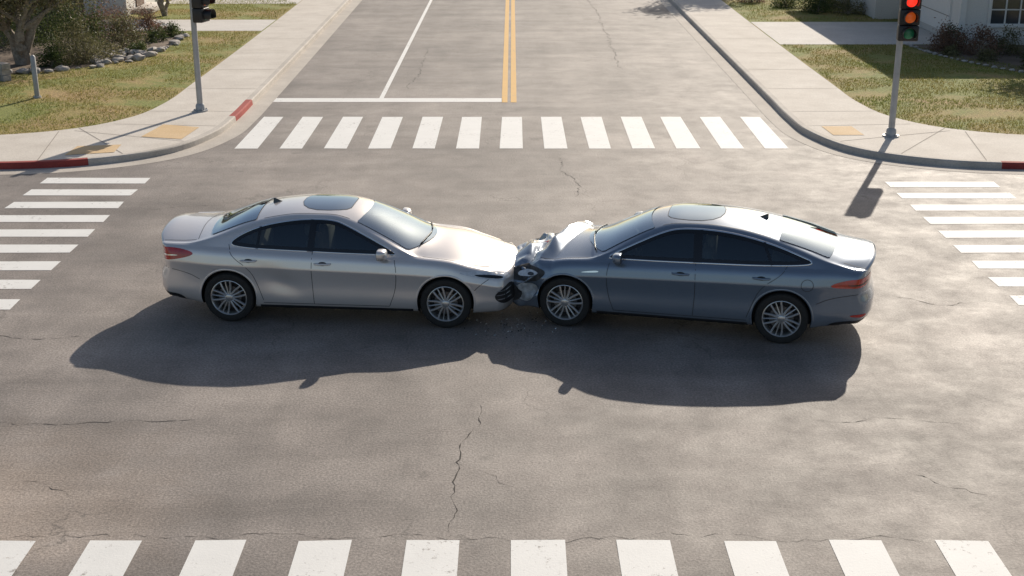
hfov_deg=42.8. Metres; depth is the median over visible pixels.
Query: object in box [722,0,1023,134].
lawn
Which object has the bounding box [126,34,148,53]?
garden shrub
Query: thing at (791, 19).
lawn grass
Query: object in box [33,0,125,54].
garden shrub
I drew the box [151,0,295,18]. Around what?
lawn grass
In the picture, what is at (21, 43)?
olive tree
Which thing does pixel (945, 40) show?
garden shrub
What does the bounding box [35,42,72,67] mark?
garden shrub
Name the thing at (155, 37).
garden shrub
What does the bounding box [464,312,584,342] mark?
crash debris
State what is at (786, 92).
sidewalk
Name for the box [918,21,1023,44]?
plinth
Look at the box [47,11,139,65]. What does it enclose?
garden shrub
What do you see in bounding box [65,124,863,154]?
tactile paving
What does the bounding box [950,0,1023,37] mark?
walls
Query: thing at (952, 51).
garden shrub
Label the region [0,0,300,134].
lawn
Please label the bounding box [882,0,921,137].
traffic light
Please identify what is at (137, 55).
garden rocks
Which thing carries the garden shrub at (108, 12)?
on the planting bed
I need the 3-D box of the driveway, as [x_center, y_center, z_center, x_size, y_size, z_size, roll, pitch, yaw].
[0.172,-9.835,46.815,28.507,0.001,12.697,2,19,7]
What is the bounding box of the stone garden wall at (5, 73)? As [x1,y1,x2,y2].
[0,62,11,80]
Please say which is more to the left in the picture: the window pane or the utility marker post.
the utility marker post
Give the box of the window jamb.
[986,0,992,23]
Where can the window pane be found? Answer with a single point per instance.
(997, 16)
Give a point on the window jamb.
(989, 11)
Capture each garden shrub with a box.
[0,3,49,49]
[18,3,72,43]
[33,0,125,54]
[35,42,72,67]
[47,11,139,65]
[81,0,148,41]
[94,8,150,48]
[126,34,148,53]
[131,3,162,35]
[142,25,172,42]
[148,19,169,35]
[162,19,185,36]
[734,0,765,2]
[765,0,801,8]
[798,0,834,13]
[802,0,840,9]
[828,0,866,14]
[923,17,968,51]
[938,22,968,45]
[939,41,961,55]
[954,22,1007,56]
[972,46,1000,61]
[985,23,1023,55]
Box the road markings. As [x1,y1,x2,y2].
[0,0,1023,575]
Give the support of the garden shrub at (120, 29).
on the planting bed
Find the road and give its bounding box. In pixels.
[0,0,1023,575]
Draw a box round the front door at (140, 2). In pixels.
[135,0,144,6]
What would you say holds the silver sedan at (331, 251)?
on the road
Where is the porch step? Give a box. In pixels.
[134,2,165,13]
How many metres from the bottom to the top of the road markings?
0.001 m
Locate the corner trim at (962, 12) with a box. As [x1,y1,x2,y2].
[956,0,967,36]
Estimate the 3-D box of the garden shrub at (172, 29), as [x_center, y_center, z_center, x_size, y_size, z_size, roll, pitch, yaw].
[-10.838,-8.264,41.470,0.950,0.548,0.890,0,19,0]
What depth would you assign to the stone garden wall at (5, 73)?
33.61 m
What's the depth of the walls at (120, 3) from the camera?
46.08 m
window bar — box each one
[1004,0,1007,23]
[1018,0,1022,23]
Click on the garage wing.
(883, 9)
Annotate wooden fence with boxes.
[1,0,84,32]
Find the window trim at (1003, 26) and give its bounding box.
[984,23,1023,27]
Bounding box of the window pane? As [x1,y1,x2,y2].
[990,0,1023,23]
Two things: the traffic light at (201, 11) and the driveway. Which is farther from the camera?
the driveway
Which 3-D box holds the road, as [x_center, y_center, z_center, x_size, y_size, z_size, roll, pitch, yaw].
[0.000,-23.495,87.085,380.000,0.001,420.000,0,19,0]
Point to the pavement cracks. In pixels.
(460, 445)
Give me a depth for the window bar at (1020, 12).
39.37 m
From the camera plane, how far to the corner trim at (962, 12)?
39.37 m
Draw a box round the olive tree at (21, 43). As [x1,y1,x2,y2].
[0,0,115,64]
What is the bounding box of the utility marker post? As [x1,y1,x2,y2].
[30,55,41,97]
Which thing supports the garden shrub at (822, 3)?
on the lawn at (981, 113)
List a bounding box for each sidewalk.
[0,0,361,174]
[659,0,1023,173]
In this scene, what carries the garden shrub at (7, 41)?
on the planting bed
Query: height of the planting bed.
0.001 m
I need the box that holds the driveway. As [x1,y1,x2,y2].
[88,0,939,43]
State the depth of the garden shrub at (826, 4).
48.49 m
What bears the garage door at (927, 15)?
attached to the walls at (976, 11)
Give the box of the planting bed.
[0,33,1023,73]
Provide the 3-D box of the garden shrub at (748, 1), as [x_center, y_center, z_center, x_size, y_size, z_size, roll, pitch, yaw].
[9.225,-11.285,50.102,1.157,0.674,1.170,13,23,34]
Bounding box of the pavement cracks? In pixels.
[0,5,987,542]
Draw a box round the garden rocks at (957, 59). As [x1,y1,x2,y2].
[906,43,1023,72]
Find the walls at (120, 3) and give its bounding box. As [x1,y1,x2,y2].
[68,0,155,15]
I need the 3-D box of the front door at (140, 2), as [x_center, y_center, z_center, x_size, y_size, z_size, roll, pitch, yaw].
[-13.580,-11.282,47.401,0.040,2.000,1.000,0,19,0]
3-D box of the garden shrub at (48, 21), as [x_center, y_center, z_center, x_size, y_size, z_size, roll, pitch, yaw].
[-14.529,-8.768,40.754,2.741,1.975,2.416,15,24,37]
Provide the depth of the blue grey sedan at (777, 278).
16.50 m
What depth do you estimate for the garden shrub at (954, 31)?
39.04 m
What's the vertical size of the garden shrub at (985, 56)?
0.428 m
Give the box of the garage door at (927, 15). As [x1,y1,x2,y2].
[920,0,952,30]
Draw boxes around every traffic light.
[189,0,215,112]
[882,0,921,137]
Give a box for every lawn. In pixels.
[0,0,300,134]
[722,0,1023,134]
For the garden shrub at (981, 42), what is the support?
on the planting bed
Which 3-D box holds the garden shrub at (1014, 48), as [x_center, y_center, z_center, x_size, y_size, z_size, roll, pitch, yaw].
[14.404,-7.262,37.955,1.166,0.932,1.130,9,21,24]
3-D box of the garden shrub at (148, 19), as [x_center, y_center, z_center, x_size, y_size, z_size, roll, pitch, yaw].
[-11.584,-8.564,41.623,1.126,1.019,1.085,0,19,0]
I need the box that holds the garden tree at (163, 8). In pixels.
[157,0,169,15]
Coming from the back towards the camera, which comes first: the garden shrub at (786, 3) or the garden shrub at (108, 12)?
the garden shrub at (786, 3)
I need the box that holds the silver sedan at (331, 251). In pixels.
[161,193,517,327]
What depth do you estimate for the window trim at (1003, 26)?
39.46 m
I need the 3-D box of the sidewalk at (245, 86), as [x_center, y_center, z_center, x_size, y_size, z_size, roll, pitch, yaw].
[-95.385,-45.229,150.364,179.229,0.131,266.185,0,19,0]
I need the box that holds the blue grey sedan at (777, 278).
[513,203,875,342]
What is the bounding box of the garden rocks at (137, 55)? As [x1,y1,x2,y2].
[10,33,189,73]
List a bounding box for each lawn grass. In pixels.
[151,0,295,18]
[726,0,897,21]
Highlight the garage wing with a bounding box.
[841,0,899,18]
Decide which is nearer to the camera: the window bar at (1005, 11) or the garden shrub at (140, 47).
the garden shrub at (140, 47)
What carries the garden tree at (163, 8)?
on the lawn at (147, 82)
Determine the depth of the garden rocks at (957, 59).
37.10 m

